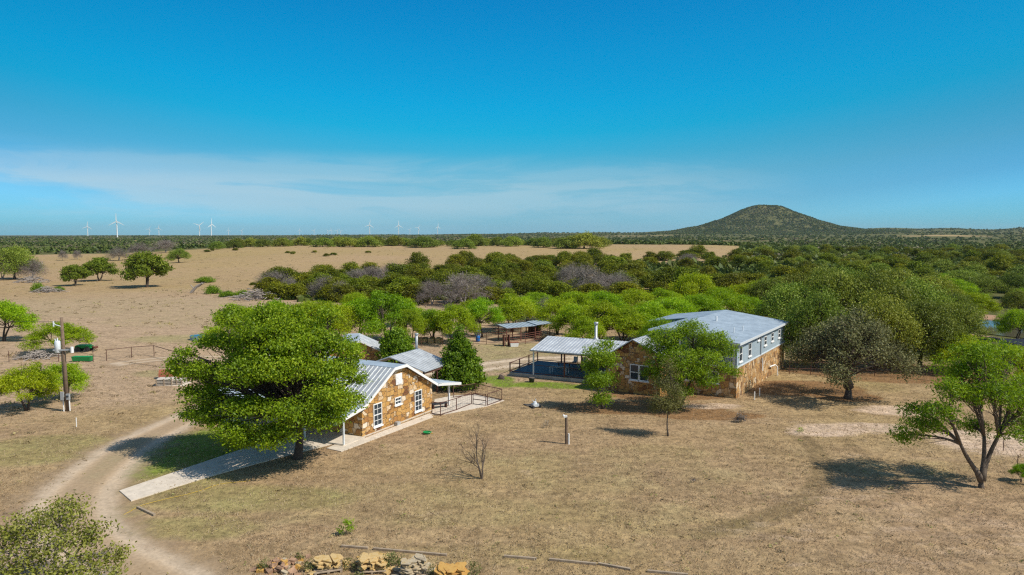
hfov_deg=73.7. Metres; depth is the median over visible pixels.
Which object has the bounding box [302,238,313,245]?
oak
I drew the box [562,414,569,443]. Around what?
yard post
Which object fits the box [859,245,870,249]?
juniper
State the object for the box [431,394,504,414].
patio
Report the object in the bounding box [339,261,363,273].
juniper
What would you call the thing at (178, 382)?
crate
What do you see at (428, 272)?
juniper
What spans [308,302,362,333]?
mesquite tree
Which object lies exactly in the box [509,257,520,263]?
juniper
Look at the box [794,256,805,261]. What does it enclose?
live oak
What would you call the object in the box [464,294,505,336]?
mesquite tree
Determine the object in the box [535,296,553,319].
leafless tree
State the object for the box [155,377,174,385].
crate
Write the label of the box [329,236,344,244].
oak
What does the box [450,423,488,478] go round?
leafless sapling
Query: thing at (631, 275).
juniper
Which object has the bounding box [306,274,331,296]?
leafless tree
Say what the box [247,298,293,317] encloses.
mesquite tree
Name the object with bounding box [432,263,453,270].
juniper
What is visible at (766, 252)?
juniper
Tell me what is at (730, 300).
mesquite tree
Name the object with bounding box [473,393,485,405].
patio gate
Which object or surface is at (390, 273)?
juniper
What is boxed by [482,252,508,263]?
juniper
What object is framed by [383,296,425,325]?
mesquite tree
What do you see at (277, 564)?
rubble heap
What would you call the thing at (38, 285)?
bush
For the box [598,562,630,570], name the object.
timber
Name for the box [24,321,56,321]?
power line
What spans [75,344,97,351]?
farm implement
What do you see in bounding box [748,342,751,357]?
window
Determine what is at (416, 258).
juniper
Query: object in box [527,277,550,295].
juniper
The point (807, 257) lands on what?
juniper
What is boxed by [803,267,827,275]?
live oak
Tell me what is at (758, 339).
two storey house
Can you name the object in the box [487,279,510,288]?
juniper
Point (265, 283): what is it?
juniper
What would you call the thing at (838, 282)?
live oak
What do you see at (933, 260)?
live oak
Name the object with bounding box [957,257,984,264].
juniper
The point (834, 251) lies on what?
live oak
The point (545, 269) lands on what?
juniper
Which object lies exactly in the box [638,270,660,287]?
juniper
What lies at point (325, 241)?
oak
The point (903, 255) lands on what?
juniper
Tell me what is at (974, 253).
juniper
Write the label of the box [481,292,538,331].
mesquite tree
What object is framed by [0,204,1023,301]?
woodland
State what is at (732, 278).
juniper
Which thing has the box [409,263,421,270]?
juniper
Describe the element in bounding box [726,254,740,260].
juniper
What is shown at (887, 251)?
juniper
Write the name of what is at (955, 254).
juniper
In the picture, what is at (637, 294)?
mesquite tree
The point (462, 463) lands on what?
dry weeds
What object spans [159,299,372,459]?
shade tree
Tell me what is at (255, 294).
brush pile
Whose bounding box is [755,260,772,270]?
juniper
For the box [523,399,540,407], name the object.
push mower
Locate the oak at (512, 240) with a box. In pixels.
[499,235,523,245]
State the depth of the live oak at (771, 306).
95.18 m
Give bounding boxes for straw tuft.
[256,556,269,568]
[294,551,304,559]
[300,558,316,570]
[341,557,357,570]
[350,567,364,574]
[424,561,435,574]
[468,561,481,574]
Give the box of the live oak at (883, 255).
[868,251,887,257]
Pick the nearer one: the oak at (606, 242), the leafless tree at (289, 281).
the leafless tree at (289, 281)
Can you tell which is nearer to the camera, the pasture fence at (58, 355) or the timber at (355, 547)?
the timber at (355, 547)
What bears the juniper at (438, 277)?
on the ground at (134, 333)
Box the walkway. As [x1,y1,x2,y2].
[119,437,330,501]
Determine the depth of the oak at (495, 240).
537.14 m
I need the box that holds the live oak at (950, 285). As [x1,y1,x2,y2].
[920,270,964,299]
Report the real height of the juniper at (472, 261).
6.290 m
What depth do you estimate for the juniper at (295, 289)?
158.72 m
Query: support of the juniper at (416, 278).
on the ground at (134, 333)
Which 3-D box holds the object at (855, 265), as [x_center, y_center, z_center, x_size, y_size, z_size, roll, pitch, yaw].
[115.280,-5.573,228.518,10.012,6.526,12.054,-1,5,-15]
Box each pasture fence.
[8,351,104,361]
[106,345,173,360]
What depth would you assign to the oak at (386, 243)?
558.81 m
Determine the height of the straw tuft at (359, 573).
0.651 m
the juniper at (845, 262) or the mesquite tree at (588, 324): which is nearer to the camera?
the mesquite tree at (588, 324)
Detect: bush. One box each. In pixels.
[29,281,46,291]
[194,276,216,282]
[203,284,221,293]
[217,290,233,296]
[231,289,252,296]
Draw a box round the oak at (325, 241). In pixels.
[307,237,335,246]
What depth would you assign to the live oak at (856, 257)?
314.23 m
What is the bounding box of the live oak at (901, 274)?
[871,264,935,294]
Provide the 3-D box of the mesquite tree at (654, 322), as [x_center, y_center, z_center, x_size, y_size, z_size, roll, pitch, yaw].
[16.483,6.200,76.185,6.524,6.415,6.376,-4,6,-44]
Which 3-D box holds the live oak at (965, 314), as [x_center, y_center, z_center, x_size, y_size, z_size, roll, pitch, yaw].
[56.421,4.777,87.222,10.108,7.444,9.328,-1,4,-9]
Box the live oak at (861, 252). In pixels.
[854,249,870,255]
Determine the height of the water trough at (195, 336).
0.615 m
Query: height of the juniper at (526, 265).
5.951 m
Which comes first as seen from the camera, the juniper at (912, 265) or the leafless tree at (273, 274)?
the leafless tree at (273, 274)
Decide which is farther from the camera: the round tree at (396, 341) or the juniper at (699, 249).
the juniper at (699, 249)
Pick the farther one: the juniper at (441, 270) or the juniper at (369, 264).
the juniper at (369, 264)
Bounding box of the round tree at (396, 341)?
[375,323,414,362]
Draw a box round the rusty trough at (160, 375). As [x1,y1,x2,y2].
[158,369,179,377]
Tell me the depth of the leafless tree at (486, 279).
160.76 m
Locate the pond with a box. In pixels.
[972,319,1023,337]
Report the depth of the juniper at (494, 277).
174.75 m
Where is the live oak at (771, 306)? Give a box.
[750,279,814,337]
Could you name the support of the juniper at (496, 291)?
on the ground at (134, 333)
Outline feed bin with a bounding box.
[510,341,518,346]
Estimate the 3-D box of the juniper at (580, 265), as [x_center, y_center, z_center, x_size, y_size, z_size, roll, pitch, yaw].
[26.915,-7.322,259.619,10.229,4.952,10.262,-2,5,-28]
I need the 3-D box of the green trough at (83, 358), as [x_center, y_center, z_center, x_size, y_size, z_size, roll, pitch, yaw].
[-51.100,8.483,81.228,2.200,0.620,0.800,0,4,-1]
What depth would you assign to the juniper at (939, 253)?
316.38 m
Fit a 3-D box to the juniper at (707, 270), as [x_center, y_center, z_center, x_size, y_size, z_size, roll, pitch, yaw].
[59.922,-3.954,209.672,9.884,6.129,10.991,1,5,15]
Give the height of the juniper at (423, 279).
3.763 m
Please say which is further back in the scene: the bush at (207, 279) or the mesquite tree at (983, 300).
the bush at (207, 279)
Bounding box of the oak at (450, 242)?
[445,240,456,245]
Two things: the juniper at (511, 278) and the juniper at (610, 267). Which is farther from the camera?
the juniper at (610, 267)
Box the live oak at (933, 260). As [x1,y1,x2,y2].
[926,257,945,264]
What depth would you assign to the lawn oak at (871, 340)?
60.62 m
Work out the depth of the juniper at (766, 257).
282.59 m
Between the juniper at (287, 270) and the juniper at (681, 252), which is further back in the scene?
the juniper at (681, 252)
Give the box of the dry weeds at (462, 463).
[0,245,1023,574]
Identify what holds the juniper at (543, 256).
on the ground at (134, 333)
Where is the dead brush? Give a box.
[733,410,746,421]
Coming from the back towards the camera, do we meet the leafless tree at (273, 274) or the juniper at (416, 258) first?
the juniper at (416, 258)
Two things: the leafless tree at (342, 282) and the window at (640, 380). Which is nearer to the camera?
the window at (640, 380)
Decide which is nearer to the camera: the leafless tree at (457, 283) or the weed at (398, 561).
the weed at (398, 561)
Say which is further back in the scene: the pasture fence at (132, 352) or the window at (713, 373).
the pasture fence at (132, 352)
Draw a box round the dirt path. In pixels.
[105,355,227,367]
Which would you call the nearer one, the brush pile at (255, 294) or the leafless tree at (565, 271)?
the brush pile at (255, 294)
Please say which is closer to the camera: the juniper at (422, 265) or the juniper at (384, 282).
the juniper at (384, 282)
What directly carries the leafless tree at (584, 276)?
on the ground at (134, 333)
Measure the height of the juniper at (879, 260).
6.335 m
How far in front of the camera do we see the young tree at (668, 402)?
50.61 m
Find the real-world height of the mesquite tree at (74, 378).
3.847 m
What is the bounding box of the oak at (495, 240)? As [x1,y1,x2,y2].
[488,237,504,245]
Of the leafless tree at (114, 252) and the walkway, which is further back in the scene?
the leafless tree at (114, 252)
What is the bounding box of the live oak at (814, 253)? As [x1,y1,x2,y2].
[810,251,821,256]
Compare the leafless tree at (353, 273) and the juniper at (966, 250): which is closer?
the leafless tree at (353, 273)
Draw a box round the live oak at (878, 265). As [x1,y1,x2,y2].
[864,261,894,272]
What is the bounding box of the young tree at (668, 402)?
[644,356,690,435]
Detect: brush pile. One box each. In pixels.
[12,275,50,282]
[12,349,60,360]
[29,286,67,292]
[220,288,281,300]
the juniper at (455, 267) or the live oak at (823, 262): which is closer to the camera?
the juniper at (455, 267)
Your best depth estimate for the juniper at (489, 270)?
199.03 m
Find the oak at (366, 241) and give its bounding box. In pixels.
[354,235,383,246]
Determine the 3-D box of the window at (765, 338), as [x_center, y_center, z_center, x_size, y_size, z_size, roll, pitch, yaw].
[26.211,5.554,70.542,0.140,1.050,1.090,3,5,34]
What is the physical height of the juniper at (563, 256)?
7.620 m
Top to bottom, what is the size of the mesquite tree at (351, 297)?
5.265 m
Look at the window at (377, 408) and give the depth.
52.02 m
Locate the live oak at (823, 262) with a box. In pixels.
[814,259,832,265]
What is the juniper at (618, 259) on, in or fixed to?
on the ground at (134, 333)
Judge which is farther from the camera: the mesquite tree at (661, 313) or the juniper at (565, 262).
the juniper at (565, 262)
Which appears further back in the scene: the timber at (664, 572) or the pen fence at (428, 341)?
the pen fence at (428, 341)
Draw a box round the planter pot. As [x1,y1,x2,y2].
[528,377,534,382]
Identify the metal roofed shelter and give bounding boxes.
[377,333,445,392]
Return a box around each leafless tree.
[0,254,23,278]
[11,258,50,277]
[58,249,68,259]
[72,250,81,259]
[102,245,129,260]
[125,242,151,252]
[150,238,177,251]
[253,270,291,285]
[281,274,298,284]
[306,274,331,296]
[330,280,354,299]
[344,268,369,277]
[355,264,389,278]
[378,260,400,277]
[413,278,445,304]
[432,271,492,303]
[474,273,496,289]
[500,280,518,294]
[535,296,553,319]
[554,265,577,282]
[560,261,578,278]
[568,261,611,289]
[591,273,622,292]
[604,270,639,284]
[677,252,698,260]
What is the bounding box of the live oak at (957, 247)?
[944,243,961,249]
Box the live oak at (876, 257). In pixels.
[865,256,883,259]
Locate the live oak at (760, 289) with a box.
[743,275,786,300]
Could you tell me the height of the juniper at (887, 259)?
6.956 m
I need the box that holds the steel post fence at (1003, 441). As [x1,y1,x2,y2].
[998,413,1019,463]
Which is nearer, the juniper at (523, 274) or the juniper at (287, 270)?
the juniper at (287, 270)
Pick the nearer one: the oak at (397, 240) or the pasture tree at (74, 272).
the pasture tree at (74, 272)
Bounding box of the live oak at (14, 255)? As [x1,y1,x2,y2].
[0,245,45,278]
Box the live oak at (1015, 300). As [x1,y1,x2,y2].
[997,285,1023,311]
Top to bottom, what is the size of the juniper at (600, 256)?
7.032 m
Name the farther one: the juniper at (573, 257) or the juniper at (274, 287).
the juniper at (573, 257)
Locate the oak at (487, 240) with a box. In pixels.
[475,238,495,245]
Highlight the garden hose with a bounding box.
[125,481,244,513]
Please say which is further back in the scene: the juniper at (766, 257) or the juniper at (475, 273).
the juniper at (766, 257)
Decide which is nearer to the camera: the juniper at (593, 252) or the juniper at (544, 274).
the juniper at (544, 274)
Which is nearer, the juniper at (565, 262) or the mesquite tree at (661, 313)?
the mesquite tree at (661, 313)
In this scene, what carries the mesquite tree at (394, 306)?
on the ground at (134, 333)
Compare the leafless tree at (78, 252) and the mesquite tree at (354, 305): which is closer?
the mesquite tree at (354, 305)
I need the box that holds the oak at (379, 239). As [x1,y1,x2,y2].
[374,236,385,244]
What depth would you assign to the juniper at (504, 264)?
241.76 m
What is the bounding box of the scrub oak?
[0,489,136,574]
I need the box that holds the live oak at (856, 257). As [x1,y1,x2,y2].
[845,253,861,259]
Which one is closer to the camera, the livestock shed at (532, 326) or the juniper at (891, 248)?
the livestock shed at (532, 326)
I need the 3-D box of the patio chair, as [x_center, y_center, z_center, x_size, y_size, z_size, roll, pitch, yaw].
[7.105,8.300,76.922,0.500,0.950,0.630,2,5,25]
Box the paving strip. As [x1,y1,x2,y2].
[326,413,432,451]
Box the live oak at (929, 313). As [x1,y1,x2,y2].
[888,295,972,366]
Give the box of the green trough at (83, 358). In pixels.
[71,356,93,361]
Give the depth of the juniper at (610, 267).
224.94 m
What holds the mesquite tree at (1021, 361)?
on the ground at (134, 333)
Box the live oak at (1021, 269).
[1005,264,1023,276]
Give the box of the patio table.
[552,365,568,373]
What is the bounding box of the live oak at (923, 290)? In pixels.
[879,273,961,306]
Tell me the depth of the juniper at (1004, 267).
228.28 m
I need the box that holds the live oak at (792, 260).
[780,258,797,263]
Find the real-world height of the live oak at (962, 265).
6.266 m
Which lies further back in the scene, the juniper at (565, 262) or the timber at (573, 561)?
the juniper at (565, 262)
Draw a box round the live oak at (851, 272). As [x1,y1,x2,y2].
[820,264,873,284]
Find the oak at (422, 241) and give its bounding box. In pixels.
[406,235,440,247]
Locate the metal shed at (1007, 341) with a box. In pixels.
[998,338,1023,364]
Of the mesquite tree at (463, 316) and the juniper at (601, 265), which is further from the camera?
the juniper at (601, 265)
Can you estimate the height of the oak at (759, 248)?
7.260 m
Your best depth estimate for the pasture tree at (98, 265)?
221.17 m
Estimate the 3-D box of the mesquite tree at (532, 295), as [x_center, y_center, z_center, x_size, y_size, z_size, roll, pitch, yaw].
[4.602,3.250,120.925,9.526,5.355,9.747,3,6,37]
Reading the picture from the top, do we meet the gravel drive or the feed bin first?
the feed bin
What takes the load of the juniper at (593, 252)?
on the ground at (134, 333)
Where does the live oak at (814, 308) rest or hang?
on the ground at (134, 333)
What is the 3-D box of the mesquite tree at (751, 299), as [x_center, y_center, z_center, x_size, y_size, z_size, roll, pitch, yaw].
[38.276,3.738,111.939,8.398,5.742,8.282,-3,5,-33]
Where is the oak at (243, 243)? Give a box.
[233,238,246,246]
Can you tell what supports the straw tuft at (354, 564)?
on the ground at (134, 333)
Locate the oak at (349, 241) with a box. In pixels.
[337,237,360,246]
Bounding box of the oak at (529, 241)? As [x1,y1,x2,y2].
[523,237,538,244]
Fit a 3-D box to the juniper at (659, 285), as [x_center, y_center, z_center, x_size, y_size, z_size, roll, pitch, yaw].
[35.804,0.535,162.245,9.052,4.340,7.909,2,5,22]
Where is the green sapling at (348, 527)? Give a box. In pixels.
[336,517,356,535]
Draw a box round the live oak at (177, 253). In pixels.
[166,247,190,262]
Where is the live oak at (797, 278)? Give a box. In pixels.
[763,270,822,297]
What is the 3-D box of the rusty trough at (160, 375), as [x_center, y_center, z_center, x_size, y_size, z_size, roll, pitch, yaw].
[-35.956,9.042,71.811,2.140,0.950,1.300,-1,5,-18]
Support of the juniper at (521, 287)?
on the ground at (134, 333)
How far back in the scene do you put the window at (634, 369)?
64.63 m
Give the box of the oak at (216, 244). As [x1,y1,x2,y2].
[208,241,225,248]
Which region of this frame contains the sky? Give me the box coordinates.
[0,0,1023,234]
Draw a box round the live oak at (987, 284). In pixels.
[967,273,1010,295]
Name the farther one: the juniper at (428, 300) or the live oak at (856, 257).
the live oak at (856, 257)
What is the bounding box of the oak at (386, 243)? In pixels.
[382,238,397,245]
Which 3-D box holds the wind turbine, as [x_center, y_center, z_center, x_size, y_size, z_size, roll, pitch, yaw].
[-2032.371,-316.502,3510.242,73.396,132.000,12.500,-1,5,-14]
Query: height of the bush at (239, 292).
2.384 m
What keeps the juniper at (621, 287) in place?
on the ground at (134, 333)
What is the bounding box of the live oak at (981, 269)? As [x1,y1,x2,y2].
[956,263,987,273]
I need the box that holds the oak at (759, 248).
[748,245,780,252]
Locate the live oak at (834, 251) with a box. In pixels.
[826,249,840,254]
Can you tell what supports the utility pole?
on the ground at (134, 333)
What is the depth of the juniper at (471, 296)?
150.16 m
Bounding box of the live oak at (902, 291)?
[834,266,924,312]
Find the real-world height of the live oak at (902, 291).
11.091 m
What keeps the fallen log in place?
on the ground at (134, 333)
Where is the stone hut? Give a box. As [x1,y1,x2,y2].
[329,333,380,360]
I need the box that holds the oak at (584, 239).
[563,230,604,248]
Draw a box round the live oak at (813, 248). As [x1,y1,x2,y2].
[808,244,819,251]
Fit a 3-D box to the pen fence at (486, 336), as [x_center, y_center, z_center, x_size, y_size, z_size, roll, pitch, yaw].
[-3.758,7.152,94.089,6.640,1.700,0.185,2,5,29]
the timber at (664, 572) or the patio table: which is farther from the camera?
the patio table
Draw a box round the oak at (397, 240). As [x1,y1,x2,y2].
[385,235,404,245]
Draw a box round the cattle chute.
[502,333,509,346]
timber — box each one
[341,544,367,549]
[373,547,446,556]
[504,554,536,559]
[549,558,595,565]
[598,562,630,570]
[647,569,687,574]
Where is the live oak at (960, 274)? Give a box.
[942,269,979,280]
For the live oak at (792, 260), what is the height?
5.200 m
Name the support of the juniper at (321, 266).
on the ground at (134, 333)
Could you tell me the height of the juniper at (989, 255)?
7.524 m
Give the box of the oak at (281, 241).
[272,237,290,246]
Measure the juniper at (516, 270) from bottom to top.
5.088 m
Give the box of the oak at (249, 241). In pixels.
[243,237,260,246]
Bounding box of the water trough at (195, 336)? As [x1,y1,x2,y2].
[190,334,205,340]
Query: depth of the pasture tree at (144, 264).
192.63 m
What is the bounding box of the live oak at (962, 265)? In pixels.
[949,261,973,271]
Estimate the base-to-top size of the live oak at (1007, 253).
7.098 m
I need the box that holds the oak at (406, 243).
[404,239,416,245]
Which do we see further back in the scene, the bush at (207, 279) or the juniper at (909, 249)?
the juniper at (909, 249)
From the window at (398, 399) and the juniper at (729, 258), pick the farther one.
the juniper at (729, 258)
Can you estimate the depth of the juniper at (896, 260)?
251.30 m
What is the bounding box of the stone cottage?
[185,356,460,445]
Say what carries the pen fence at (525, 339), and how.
on the ground at (134, 333)
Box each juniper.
[250,277,282,295]
[256,265,287,280]
[263,281,287,299]
[273,266,300,282]
[279,281,308,298]
[286,273,312,282]
[293,279,320,297]
[299,271,320,275]
[304,272,330,289]
[309,264,329,271]
[312,267,339,276]
[315,283,336,298]
[316,274,346,293]
[327,283,357,301]
[336,268,345,273]
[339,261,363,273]
[340,275,349,282]
[345,277,371,291]
[359,274,380,291]
[360,261,381,272]
[360,286,387,299]
[369,273,405,289]
[383,263,412,276]
[383,276,419,299]
[385,272,398,276]
[398,268,424,278]
[399,283,427,304]
[404,251,431,268]
[405,275,422,285]
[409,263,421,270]
[417,267,436,277]
[419,263,430,268]
[419,275,431,285]
[419,289,440,301]
[427,270,456,288]
[431,269,455,277]
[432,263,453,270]
[441,282,481,302]
[442,263,461,270]
[444,254,466,266]
[451,265,482,275]
[457,249,473,262]
[464,257,483,267]
[466,270,486,279]
[474,262,484,268]
[476,263,504,278]
[476,285,504,302]
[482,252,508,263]
[483,274,505,283]
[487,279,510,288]
[489,258,512,273]
[492,287,518,302]
[504,270,519,279]
[504,274,521,283]
[505,254,512,260]
[505,262,521,272]
[507,268,520,276]
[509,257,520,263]
[510,278,532,295]
[517,259,532,273]
[518,270,533,279]
[521,256,535,264]
[522,271,543,281]
[526,275,552,291]
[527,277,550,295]
[530,265,558,273]
[533,258,557,270]
[533,270,549,280]
[534,254,549,265]
[545,271,564,281]
[545,280,574,297]
[552,250,572,265]
[557,260,574,269]
[566,277,590,287]
[570,253,582,265]
[573,250,593,260]
[573,262,594,273]
[574,253,596,270]
[574,281,609,300]
[585,248,601,259]
[592,253,608,266]
[596,259,616,273]
[598,255,627,269]
[600,262,619,277]
[607,281,644,294]
[608,261,643,276]
[615,272,639,284]
[619,253,632,260]
[626,268,647,282]
[627,260,649,270]
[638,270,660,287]
[642,251,658,258]
[642,256,660,263]
[646,281,670,292]
[651,265,676,284]
[654,250,676,259]
[669,265,701,293]
[674,257,695,266]
[675,250,689,256]
[679,251,700,258]
[688,244,707,257]
[696,265,719,275]
[701,251,715,260]
[702,256,729,266]
[708,273,725,285]
[714,272,748,292]
[716,271,749,285]
[726,248,742,257]
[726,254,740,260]
[733,255,747,263]
[741,252,752,256]
[741,272,768,283]
[742,256,773,266]
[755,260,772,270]
[756,254,773,264]
[758,249,778,257]
[760,265,790,272]
[769,264,795,277]
[777,252,798,259]
[783,248,802,257]
[784,266,811,281]
[796,260,811,267]
[800,263,823,270]
[801,255,812,259]
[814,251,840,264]
[820,244,831,250]
[820,248,835,253]
[831,246,844,253]
[835,260,850,269]
[839,257,855,261]
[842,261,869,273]
[843,247,861,252]
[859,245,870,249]
[860,253,881,259]
[867,258,892,267]
[878,248,892,253]
[881,256,898,262]
[883,245,899,251]
[887,257,909,267]
[890,253,912,261]
[892,263,908,270]
[902,247,912,252]
[903,260,933,270]
[909,248,920,255]
[911,266,936,278]
[914,252,933,261]
[923,255,949,263]
[929,249,949,259]
[939,247,955,250]
[948,252,962,257]
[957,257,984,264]
[961,245,975,250]
[961,248,973,253]
[961,249,980,258]
[970,262,991,272]
[976,248,990,257]
[976,251,1007,260]
[984,254,1015,269]
[987,269,1006,275]
[993,244,1010,249]
[997,263,1011,271]
[1008,250,1023,256]
[1011,258,1022,264]
[1014,255,1023,261]
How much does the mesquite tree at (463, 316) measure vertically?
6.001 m
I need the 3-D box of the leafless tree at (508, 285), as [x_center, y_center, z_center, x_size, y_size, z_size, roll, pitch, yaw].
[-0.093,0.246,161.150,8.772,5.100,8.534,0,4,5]
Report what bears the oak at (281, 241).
on the ground at (134, 333)
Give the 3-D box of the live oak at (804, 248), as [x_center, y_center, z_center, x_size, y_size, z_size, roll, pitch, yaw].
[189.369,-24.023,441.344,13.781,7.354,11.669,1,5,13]
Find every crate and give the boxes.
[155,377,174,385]
[172,378,186,384]
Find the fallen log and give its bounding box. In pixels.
[190,283,203,292]
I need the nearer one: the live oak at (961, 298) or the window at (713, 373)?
the window at (713, 373)
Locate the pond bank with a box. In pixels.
[972,315,1021,338]
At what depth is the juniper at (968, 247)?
444.32 m
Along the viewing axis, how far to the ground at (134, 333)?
44.94 m
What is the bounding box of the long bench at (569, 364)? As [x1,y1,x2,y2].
[556,362,582,368]
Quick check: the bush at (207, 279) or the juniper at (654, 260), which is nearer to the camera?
the bush at (207, 279)
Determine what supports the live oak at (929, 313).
on the ground at (134, 333)
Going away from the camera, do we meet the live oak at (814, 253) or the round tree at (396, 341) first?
the round tree at (396, 341)
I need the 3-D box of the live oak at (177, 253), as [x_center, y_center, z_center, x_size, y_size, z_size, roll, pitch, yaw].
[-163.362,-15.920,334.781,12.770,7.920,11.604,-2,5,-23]
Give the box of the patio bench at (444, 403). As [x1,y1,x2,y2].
[432,402,446,408]
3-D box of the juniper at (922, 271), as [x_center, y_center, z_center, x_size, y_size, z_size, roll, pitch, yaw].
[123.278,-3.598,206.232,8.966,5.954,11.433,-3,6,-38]
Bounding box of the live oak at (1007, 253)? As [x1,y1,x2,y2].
[999,249,1016,256]
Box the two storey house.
[606,310,788,397]
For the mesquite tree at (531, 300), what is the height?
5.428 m
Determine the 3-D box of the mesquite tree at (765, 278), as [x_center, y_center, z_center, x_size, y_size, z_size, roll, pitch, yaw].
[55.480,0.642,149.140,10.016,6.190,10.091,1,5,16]
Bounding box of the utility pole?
[52,317,73,411]
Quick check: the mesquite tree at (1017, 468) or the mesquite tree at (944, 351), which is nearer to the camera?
the mesquite tree at (1017, 468)
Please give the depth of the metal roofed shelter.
65.06 m
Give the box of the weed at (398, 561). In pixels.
[383,549,404,567]
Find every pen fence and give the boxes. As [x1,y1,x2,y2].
[376,335,444,345]
[465,325,550,332]
[465,332,505,345]
[508,328,554,345]
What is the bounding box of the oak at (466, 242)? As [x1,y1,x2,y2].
[450,238,477,248]
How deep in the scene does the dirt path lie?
81.70 m
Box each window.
[373,402,383,428]
[394,396,402,406]
[414,389,422,413]
[629,364,638,381]
[638,365,648,382]
[708,371,719,384]
[739,345,742,363]
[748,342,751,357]
[764,336,767,346]
[771,332,773,342]
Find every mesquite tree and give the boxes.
[0,299,42,340]
[0,360,62,410]
[15,321,98,352]
[24,361,92,400]
[198,301,253,337]
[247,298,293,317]
[288,300,338,334]
[299,299,338,317]
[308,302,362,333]
[331,294,388,333]
[339,291,369,305]
[353,287,421,336]
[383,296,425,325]
[390,307,430,344]
[410,307,452,336]
[426,303,480,337]
[458,298,486,318]
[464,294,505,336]
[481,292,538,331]
[505,295,551,320]
[526,292,553,319]
[532,297,571,334]
[544,301,598,337]
[553,291,598,315]
[561,314,608,338]
[572,297,631,339]
[574,290,629,315]
[577,336,622,408]
[598,304,648,340]
[617,287,654,308]
[626,300,679,332]
[634,315,673,337]
[635,304,676,330]
[637,318,745,409]
[649,287,682,300]
[653,296,702,313]
[662,272,719,297]
[679,292,728,311]
[696,288,758,314]
[698,286,739,297]
[725,283,764,308]
[727,293,766,315]
[747,277,771,286]
[883,336,1023,488]
[924,333,994,365]
[944,278,988,295]
[959,292,1007,314]
[983,342,1023,383]
[992,308,1023,338]
[1008,463,1023,482]
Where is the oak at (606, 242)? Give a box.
[598,237,612,246]
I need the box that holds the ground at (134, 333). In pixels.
[0,205,1023,574]
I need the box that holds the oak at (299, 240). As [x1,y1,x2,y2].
[291,236,310,245]
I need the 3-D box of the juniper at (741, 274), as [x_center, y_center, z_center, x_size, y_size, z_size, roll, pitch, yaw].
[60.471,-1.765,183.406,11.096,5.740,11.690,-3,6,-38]
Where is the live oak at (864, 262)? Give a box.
[852,258,869,266]
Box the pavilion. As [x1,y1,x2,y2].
[509,322,627,382]
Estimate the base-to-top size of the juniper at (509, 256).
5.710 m
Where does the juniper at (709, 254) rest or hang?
on the ground at (134, 333)
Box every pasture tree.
[59,264,92,285]
[81,256,121,280]
[115,251,175,286]
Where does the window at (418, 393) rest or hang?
in the stone cottage
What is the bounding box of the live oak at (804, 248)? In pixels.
[796,245,811,250]
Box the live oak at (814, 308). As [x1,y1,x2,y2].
[778,283,857,367]
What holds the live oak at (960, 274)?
on the ground at (134, 333)
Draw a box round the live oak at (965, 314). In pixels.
[939,298,993,339]
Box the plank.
[136,506,155,515]
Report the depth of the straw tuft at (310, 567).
30.47 m
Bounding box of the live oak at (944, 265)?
[930,259,956,271]
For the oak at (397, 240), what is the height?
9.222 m
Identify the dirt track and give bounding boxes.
[7,400,224,574]
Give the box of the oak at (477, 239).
[466,233,487,245]
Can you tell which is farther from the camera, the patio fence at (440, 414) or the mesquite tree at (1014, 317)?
the mesquite tree at (1014, 317)
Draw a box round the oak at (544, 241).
[532,236,552,247]
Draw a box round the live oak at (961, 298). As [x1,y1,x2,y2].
[942,291,985,323]
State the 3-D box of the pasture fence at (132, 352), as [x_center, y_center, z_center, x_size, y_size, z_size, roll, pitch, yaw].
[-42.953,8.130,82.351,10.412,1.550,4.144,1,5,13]
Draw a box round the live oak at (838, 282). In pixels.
[794,260,876,323]
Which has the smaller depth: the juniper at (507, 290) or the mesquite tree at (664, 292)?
the mesquite tree at (664, 292)
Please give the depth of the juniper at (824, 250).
401.52 m
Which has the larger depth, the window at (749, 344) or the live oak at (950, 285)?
the live oak at (950, 285)
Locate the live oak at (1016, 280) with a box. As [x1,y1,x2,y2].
[993,270,1023,292]
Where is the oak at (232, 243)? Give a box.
[224,239,244,247]
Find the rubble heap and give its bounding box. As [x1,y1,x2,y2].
[249,554,313,574]
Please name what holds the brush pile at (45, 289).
on the ground at (134, 333)
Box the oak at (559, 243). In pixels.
[549,235,578,248]
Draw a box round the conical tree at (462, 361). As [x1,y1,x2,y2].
[430,322,487,390]
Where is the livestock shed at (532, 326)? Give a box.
[497,320,551,341]
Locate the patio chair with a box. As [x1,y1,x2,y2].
[572,356,577,365]
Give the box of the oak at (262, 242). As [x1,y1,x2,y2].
[252,238,274,246]
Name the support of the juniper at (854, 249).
on the ground at (134, 333)
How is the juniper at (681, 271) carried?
on the ground at (134, 333)
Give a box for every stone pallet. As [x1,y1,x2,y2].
[305,553,350,574]
[355,552,394,574]
[392,553,435,574]
[431,561,469,574]
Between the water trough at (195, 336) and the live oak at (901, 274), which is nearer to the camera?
the water trough at (195, 336)
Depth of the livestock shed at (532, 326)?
98.96 m
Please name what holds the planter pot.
on the ground at (134, 333)
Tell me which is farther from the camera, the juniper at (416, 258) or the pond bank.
the juniper at (416, 258)
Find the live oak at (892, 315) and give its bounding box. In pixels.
[843,286,928,369]
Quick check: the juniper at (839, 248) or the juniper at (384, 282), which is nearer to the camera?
the juniper at (384, 282)
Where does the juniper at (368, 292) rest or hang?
on the ground at (134, 333)
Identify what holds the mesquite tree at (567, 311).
on the ground at (134, 333)
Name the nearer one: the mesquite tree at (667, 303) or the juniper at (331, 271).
the mesquite tree at (667, 303)
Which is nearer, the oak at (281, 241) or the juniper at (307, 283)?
the juniper at (307, 283)
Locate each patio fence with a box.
[431,392,471,415]
[453,383,501,405]
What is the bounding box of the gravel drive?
[416,355,591,375]
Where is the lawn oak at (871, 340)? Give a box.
[778,302,927,399]

